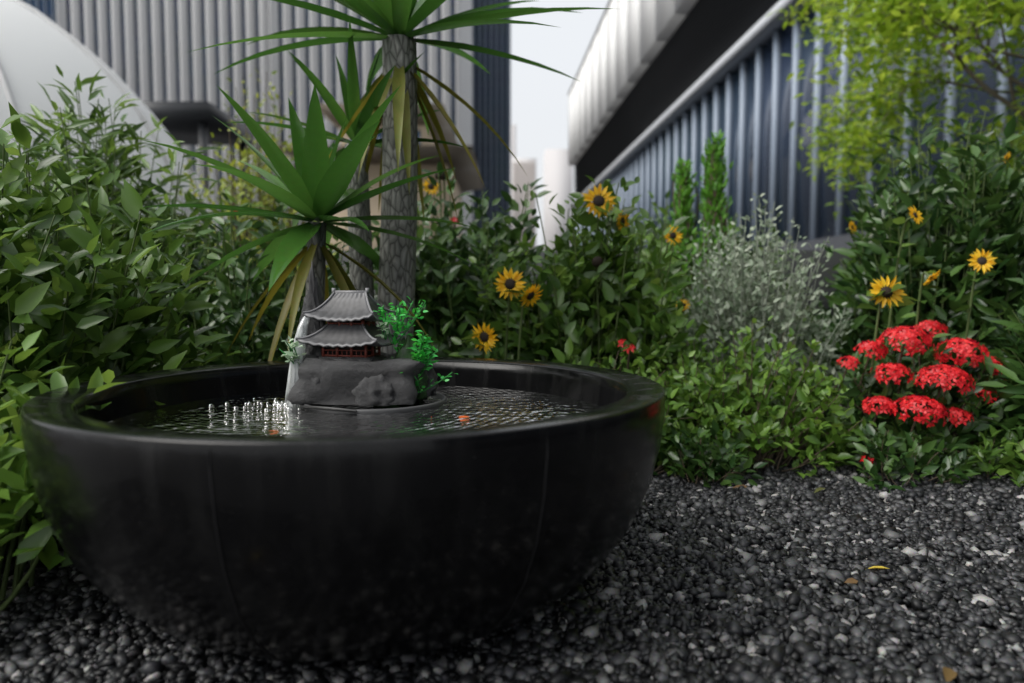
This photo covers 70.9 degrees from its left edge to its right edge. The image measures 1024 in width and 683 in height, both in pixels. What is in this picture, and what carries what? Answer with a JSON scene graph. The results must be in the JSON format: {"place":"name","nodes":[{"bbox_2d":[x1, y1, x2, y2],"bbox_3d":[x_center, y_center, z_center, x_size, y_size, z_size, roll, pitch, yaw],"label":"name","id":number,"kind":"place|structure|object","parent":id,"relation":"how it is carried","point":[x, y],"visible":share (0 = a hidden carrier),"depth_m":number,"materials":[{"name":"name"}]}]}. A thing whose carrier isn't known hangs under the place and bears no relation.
{"place":"outdoors","nodes":[
{"label":"outdoors","id":0,"kind":"place"},
{"bbox_2d":[0,0,221,249],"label":"dome","id":1,"kind":"structure","parent":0,"point":[35,49],"depth_m":8.76,"materials":[{"name":"grey"}]},
{"bbox_2d":[322,125,461,249],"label":"beige block body","id":2,"kind":"structure","parent":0,"point":[374,171],"depth_m":61.41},
{"bbox_2d":[282,103,483,192],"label":"beige block roofs","id":3,"kind":"structure","parent":2,"relation":"on","point":[468,178],"depth_m":62.41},
{"bbox_2d":[349,130,420,145],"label":"beige block windows","id":4,"kind":"structure","parent":2,"relation":"in","point":[379,136],"depth_m":62.84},
{"bbox_2d":[2,386,859,569],"bbox_3d":[-1.400,0.379,3.543,9.200,0.001,4.180,0,4,0],"label":"soil bed","id":5,"kind":"object","parent":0,"point":[754,450],"depth_m":3.49,"materials":[{"name":"brown soil"}]},
{"bbox_2d":[115,192,377,366],"bbox_3d":[-0.900,-0.065,2.720,1.389,1.059,1.109,0,4,0],"label":"shrub","id":6,"kind":"object","parent":5,"relation":"on","point":[229,320],"depth_m":2.57,"materials":[{"name":"green plant"}]},
{"bbox_2d":[161,68,346,295],"bbox_3d":[-1.528,-0.665,4.483,1.440,1.977,1.241,0,4,0],"label":"shrub","id":7,"kind":"object","parent":5,"relation":"on","point":[249,151],"depth_m":4.37,"materials":[{"name":"green plant"}]},
{"bbox_2d":[143,0,611,353],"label":"yucca","id":8,"kind":"object","parent":5,"relation":"on","point":[314,185],"depth_m":2.26,"materials":[{"name":"green plant"}]},
{"bbox_2d":[305,222,325,301],"bbox_3d":[-0.596,0.058,2.190,0.072,0.834,0.103,-2,4,-23],"label":"palm trunk","id":9,"kind":"object","parent":8,"relation":"attached to","point":[319,259],"visible":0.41,"depth_m":2.13,"materials":[{"name":"brown plant"}]},
{"bbox_2d":[223,65,526,362],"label":"dry palm leaves","id":10,"kind":"object","parent":8,"relation":"attached to","point":[401,113],"visible":0.59,"depth_m":2.26,"materials":[{"name":"brown plant"}]},
{"bbox_2d":[342,161,576,360],"bbox_3d":[-0.236,-0.171,3.192,1.556,1.221,1.226,0,4,0],"label":"shrub","id":11,"kind":"object","parent":5,"relation":"on","point":[463,295],"depth_m":2.98,"materials":[{"name":"green plant"}]},
{"bbox_2d":[448,175,740,434],"bbox_3d":[0.330,-0.114,2.874,1.227,1.120,1.088,0,4,0],"label":"shrub","id":12,"kind":"object","parent":5,"relation":"on","point":[657,324],"depth_m":2.72,"materials":[{"name":"green plant"}]},
{"bbox_2d":[234,216,985,473],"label":"ixora stalks","id":13,"kind":"object","parent":5,"relation":"on","point":[862,376],"visible":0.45,"depth_m":2.53,"materials":[{"name":"green"}]},
{"bbox_2d":[234,211,1004,462],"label":"red flowers","id":14,"kind":"object","parent":13,"relation":"attached to","point":[904,333],"visible":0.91,"depth_m":2.41,"materials":[{"name":"red plant"}]},
{"bbox_2d":[660,157,703,342],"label":"conifer shrub","id":15,"kind":"object","parent":5,"relation":"on","point":[678,178],"depth_m":3.88,"materials":[{"name":"green plant"}]},
{"bbox_2d":[562,180,830,377],"bbox_3d":[0.949,-0.282,4.312,1.852,1.313,1.350,0,4,0],"label":"shrub","id":16,"kind":"object","parent":5,"relation":"on","point":[648,238],"depth_m":4.14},
{"bbox_2d":[692,129,736,389],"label":"conifer shrub","id":17,"kind":"object","parent":5,"relation":"on","point":[718,153],"depth_m":3.82,"materials":[{"name":"green plant"}]},
{"bbox_2d":[795,102,1023,401],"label":"shrub","id":18,"kind":"object","parent":5,"relation":"on","point":[1004,242],"depth_m":2.92,"materials":[{"name":"green plant"}]},
{"bbox_2d":[864,194,894,259],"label":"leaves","id":19,"kind":"object","parent":18,"relation":"on","point":[874,228],"visible":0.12,"depth_m":3.14,"materials":[{"name":"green plant"}]},
{"bbox_2d":[799,131,1023,366],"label":"shrub","id":20,"kind":"object","parent":5,"relation":"on","point":[1015,149],"depth_m":4.22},
{"bbox_2d":[969,119,1023,375],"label":"shrub","id":21,"kind":"object","parent":5,"relation":"on","point":[1021,122],"depth_m":3.23,"materials":[{"name":"green plant"}]},
{"bbox_2d":[0,448,1023,682],"bbox_3d":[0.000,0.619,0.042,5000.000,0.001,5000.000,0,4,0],"label":"ground","id":22,"kind":"structure","parent":0,"point":[321,671],"depth_m":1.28,"materials":[{"name":"grey gravel"}]},
{"bbox_2d":[21,0,54,22],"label":"tower fins","id":23,"kind":"object","parent":22,"relation":"on","point":[45,6],"depth_m":164.98,"materials":[{"name":"grey metal"}]},
{"bbox_2d":[23,0,56,23],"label":"tower glass","id":24,"kind":"object","parent":22,"relation":"on","point":[41,7],"depth_m":165.21,"materials":[{"name":"blue glass"}]},
{"bbox_2d":[0,330,124,610],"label":"low shrub","id":25,"kind":"object","parent":22,"relation":"on","point":[17,493],"depth_m":1.35,"materials":[{"name":"green plant"}]},
{"bbox_2d":[0,102,241,554],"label":"shrub","id":26,"kind":"object","parent":22,"relation":"on","point":[42,300],"depth_m":1.83,"materials":[{"name":"green plant"}]},
{"bbox_2d":[0,65,292,367],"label":"tall shrub","id":27,"kind":"object","parent":22,"relation":"on","point":[126,170],"depth_m":2.89,"materials":[{"name":"green plant"}]},
{"bbox_2d":[56,0,271,241],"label":"tower fins","id":28,"kind":"object","parent":22,"relation":"on","point":[61,8],"depth_m":131.40,"materials":[{"name":"grey metal"}]},
{"bbox_2d":[66,10,270,210],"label":"tower spandrels","id":29,"kind":"object","parent":28,"relation":"attached to","point":[179,55],"visible":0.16,"depth_m":131.70,"materials":[{"name":"grey metal"}]},
{"bbox_2d":[66,0,271,233],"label":"tower glass","id":30,"kind":"object","parent":22,"relation":"on","point":[243,14],"depth_m":131.69,"materials":[{"name":"grey glass"}]},
{"bbox_2d":[142,101,253,245],"bbox_3d":[-7.300,-2.634,15.608,2.600,4.400,2.500,0,4,0],"label":"pergola","id":31,"kind":"object","parent":22,"relation":"on","point":[192,122],"visible":0.21,"depth_m":14.50,"materials":[{"name":"grey metal"}]},
{"bbox_2d":[20,357,664,661],"bbox_3d":[-0.295,0.302,1.509,1.200,0.435,1.200,0,4,0],"label":"stone bowl","id":32,"kind":"object","parent":22,"relation":"on","point":[353,547],"visible":0.94,"depth_m":0.98,"materials":[{"name":"black stone"}]},
{"bbox_2d":[108,386,599,434],"bbox_3d":[-0.295,0.158,1.499,1.038,0.001,1.038,0,4,0],"label":"water surface","id":33,"kind":"object","parent":32,"relation":"in","point":[480,407],"visible":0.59,"depth_m":1.52,"materials":[{"name":"clear liquid"}]},
{"bbox_2d":[208,398,327,410],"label":"water splashes","id":34,"kind":"object","parent":33,"relation":"on","point":[280,403],"visible":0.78,"depth_m":1.66,"materials":[{"name":"clear liquid"}]},
{"bbox_2d":[285,316,310,405],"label":"waterfall","id":35,"kind":"structure","parent":33,"relation":"on","point":[298,351],"depth_m":1.67,"materials":[{"name":"liquid"}]},
{"bbox_2d":[300,404,356,412],"bbox_3d":[-0.429,0.118,1.613,0.081,0.062,0.239,-3,5,-33],"label":"fountain hose","id":36,"kind":"object","parent":33,"relation":"on","point":[328,408],"visible":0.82,"depth_m":1.55,"materials":[{"name":"black"}]},
{"bbox_2d":[304,392,446,413],"bbox_3d":[-0.327,0.154,1.714,0.344,0.039,0.344,0,4,0],"label":"rock base","id":37,"kind":"object","parent":33,"relation":"on","point":[442,398],"visible":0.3,"depth_m":1.57,"materials":[{"name":"grey stone"}]},
{"bbox_2d":[287,261,438,405],"bbox_3d":[-0.350,-0.011,1.702,0.342,0.369,0.215,0,4,0],"label":"fountain rock","id":38,"kind":"object","parent":37,"relation":"on","point":[374,382],"visible":0.83,"depth_m":1.62,"materials":[{"name":"grey stone"}]},
{"bbox_2d":[282,322,388,366],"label":"plant","id":39,"kind":"object","parent":38,"relation":"on","point":[288,354],"visible":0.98,"depth_m":1.64,"materials":[{"name":"green plant"}]},
{"bbox_2d":[295,288,403,347],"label":"pagoda roofs","id":40,"kind":"structure","parent":38,"relation":"on","point":[345,306],"depth_m":1.66,"materials":[{"name":"grey stone"}]},
{"bbox_2d":[319,355,385,361],"bbox_3d":[-0.379,0.041,1.702,0.136,0.015,0.100,1,4,14],"label":"pagoda base","id":41,"kind":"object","parent":38,"relation":"on","point":[368,359],"depth_m":1.66,"materials":[{"name":"grey stone"}]},
{"bbox_2d":[322,319,380,357],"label":"pagoda walls","id":42,"kind":"structure","parent":41,"relation":"on","point":[365,350],"depth_m":1.67,"materials":[{"name":"red wood"}]},
{"bbox_2d":[327,321,375,356],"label":"pagoda columns","id":43,"kind":"structure","parent":42,"relation":"in","point":[348,348],"depth_m":1.67,"materials":[{"name":"red wood"}]},
{"bbox_2d":[279,301,452,394],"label":"miniature plants","id":44,"kind":"object","parent":38,"relation":"on","point":[411,324],"visible":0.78,"depth_m":1.66,"materials":[{"name":"green plant"}]},
{"bbox_2d":[380,333,428,406],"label":"moss","id":45,"kind":"object","parent":38,"relation":"on","point":[405,350],"visible":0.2,"depth_m":1.68,"materials":[{"name":"green plant"}]},
{"bbox_2d":[373,296,457,392],"bbox_3d":[-0.225,0.007,1.654,0.187,0.223,0.124,3,5,40],"label":"miniature tree","id":46,"kind":"object","parent":38,"relation":"on","point":[422,355],"visible":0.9,"depth_m":1.66,"materials":[{"name":"green plant"}]},
{"bbox_2d":[209,431,547,661],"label":"bowl seams","id":47,"kind":"object","parent":32,"relation":"in","point":[222,561],"visible":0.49,"depth_m":1.01,"materials":[{"name":"black"}]},
{"bbox_2d":[278,0,455,228],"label":"tower glass","id":48,"kind":"object","parent":22,"relation":"on","point":[426,64],"depth_m":109.41,"materials":[{"name":"grey glass"}]},
{"bbox_2d":[268,0,472,249],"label":"tower fins","id":49,"kind":"object","parent":22,"relation":"on","point":[464,121],"depth_m":109.18,"materials":[{"name":"grey metal"}]},
{"bbox_2d":[278,5,455,219],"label":"tower spandrels","id":50,"kind":"object","parent":49,"relation":"attached to","point":[371,60],"visible":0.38,"depth_m":109.35,"materials":[{"name":"grey metal"}]},
{"bbox_2d":[472,0,508,247],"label":"tower glass","id":51,"kind":"object","parent":22,"relation":"on","point":[493,115],"depth_m":206.06,"materials":[{"name":"blue glass"}]},
{"bbox_2d":[472,27,508,239],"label":"tower spandrels","id":52,"kind":"object","parent":51,"relation":"attached to","point":[489,113],"visible":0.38,"depth_m":205.86,"materials":[{"name":"grey"}]},
{"bbox_2d":[473,0,510,246],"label":"tower fins","id":53,"kind":"object","parent":51,"relation":"attached to","point":[508,77],"depth_m":205.66,"materials":[{"name":"grey metal"}]},
{"bbox_2d":[204,250,861,355],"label":"planter wall","id":54,"kind":"structure","parent":22,"relation":"on","point":[832,261],"depth_m":5.58,"materials":[{"name":"grey"}]},
{"bbox_2d":[577,335,706,476],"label":"shrub","id":55,"kind":"object","parent":22,"relation":"on","point":[680,412],"depth_m":2.40,"materials":[{"name":"green plant"}]},
{"bbox_2d":[653,412,768,486],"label":"shrub","id":56,"kind":"object","parent":22,"relation":"on","point":[707,450],"depth_m":2.28,"materials":[{"name":"green plant"}]},
{"bbox_2d":[638,315,876,478],"bbox_3d":[0.806,0.183,2.571,0.983,0.559,0.646,0,4,0],"label":"shrub","id":57,"kind":"object","parent":22,"relation":"on","point":[817,396],"depth_m":2.47,"materials":[{"name":"green plant"}]},
{"bbox_2d":[667,193,864,442],"bbox_3d":[0.981,-0.100,3.050,0.949,1.037,0.816,0,4,0],"label":"silver shrub","id":58,"kind":"object","parent":22,"relation":"on","point":[756,293],"depth_m":2.95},
{"bbox_2d":[733,485,956,681],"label":"fallen leaves","id":59,"kind":"object","parent":22,"relation":"on","point":[949,674],"visible":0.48,"depth_m":1.14,"materials":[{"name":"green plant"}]},
{"bbox_2d":[868,566,888,568],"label":"yellow fallen leaves","id":60,"kind":"object","parent":22,"relation":"on","point":[877,567],"visible":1,"depth_m":1.57,"materials":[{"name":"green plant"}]},
{"bbox_2d":[752,208,1023,249],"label":"wall","id":61,"kind":"structure","parent":22,"relation":"on","point":[836,242],"depth_m":16.48,"materials":[{"name":"grey concrete"}]},
{"bbox_2d":[573,0,779,199],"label":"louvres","id":62,"kind":"object","parent":61,"relation":"on","point":[706,36],"visible":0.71,"depth_m":29.57,"materials":[{"name":"grey metal"}]},
{"bbox_2d":[568,0,697,165],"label":"parapet","id":63,"kind":"structure","parent":62,"relation":"on","point":[631,38],"depth_m":39.63,"materials":[{"name":"white"}]},
{"bbox_2d":[568,0,610,94],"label":"coping","id":64,"kind":"object","parent":63,"relation":"on","point":[609,1],"visible":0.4,"depth_m":47.53,"materials":[{"name":"grey"}]},
{"bbox_2d":[570,0,810,207],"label":"trim","id":65,"kind":"structure","parent":61,"relation":"on","point":[761,30],"depth_m":23.93,"materials":[{"name":"grey metal"}]},
{"bbox_2d":[575,0,1016,249],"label":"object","id":66,"kind":"object","parent":61,"relation":"on","point":[840,221],"visible":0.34,"depth_m":19.79,"materials":[{"name":"metal"}]},
{"bbox_2d":[608,0,1023,249],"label":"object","id":67,"kind":"object","parent":61,"relation":"on","point":[827,216],"visible":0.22,"depth_m":18.35,"materials":[{"name":"grey metal"}]},
{"bbox_2d":[844,413,981,492],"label":"shrub","id":68,"kind":"object","parent":22,"relation":"on","point":[869,448],"depth_m":2.28,"materials":[{"name":"green plant"}]},
{"bbox_2d":[820,317,1020,477],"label":"ixora shrub","id":69,"kind":"object","parent":22,"relation":"on","point":[940,431],"depth_m":2.52,"materials":[{"name":"red plant"}]},
{"bbox_2d":[944,425,1023,486],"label":"shrub","id":70,"kind":"object","parent":22,"relation":"on","point":[1003,462],"depth_m":2.32,"materials":[{"name":"green plant"}]},
{"bbox_2d":[953,271,1023,458],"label":"shrub","id":71,"kind":"object","parent":22,"relation":"on","point":[1012,368],"depth_m":2.49,"materials":[{"name":"green plant"}]},
{"bbox_2d":[511,125,572,249],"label":"distant blocks","id":72,"kind":"structure","parent":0,"point":[557,174],"depth_m":474.08,"materials":[{"name":"grey concrete"}]},
{"bbox_2d":[513,162,534,248],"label":"distant block fins","id":73,"kind":"object","parent":72,"relation":"attached to","point":[524,191],"visible":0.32,"depth_m":414.44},
{"bbox_2d":[511,0,608,245],"label":"sky","id":74,"kind":"structure","parent":0,"point":[539,96],"materials":[{"name":"white"}]},
{"bbox_2d":[417,156,1003,425],"bbox_3d":[0.943,-0.205,2.901,2.908,1.262,1.299,0,4,0],"label":"sunflower","id":75,"kind":"object","parent":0,"point":[585,219],"depth_m":2.60,"materials":[{"name":"green plant"}]},
{"bbox_2d":[423,152,1010,353],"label":"yellow flowers","id":76,"kind":"object","parent":75,"relation":"attached to","point":[590,196],"visible":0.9,"depth_m":2.50,"materials":[{"name":"yellow plant"}]},
{"bbox_2d":[428,156,1007,341],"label":"flower centers","id":77,"kind":"structure","parent":75,"relation":"attached to","point":[598,201],"depth_m":2.57,"materials":[{"name":"brown plant"}]},
{"bbox_2d":[765,0,1023,218],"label":"tree","id":78,"kind":"object","parent":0,"point":[891,33],"depth_m":6.10,"materials":[{"name":"green plant"}]},
{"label":"membrane dome kerb","id":79,"kind":"structure","parent":0,"visible":0},
{"bbox_2d":[0,0,190,216],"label":"membrane dome ribs","id":80,"kind":"object","parent":79,"relation":"on","point":[6,87],"visible":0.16,"depth_m":9.74,"materials":[{"name":"white metal"}]}
]}

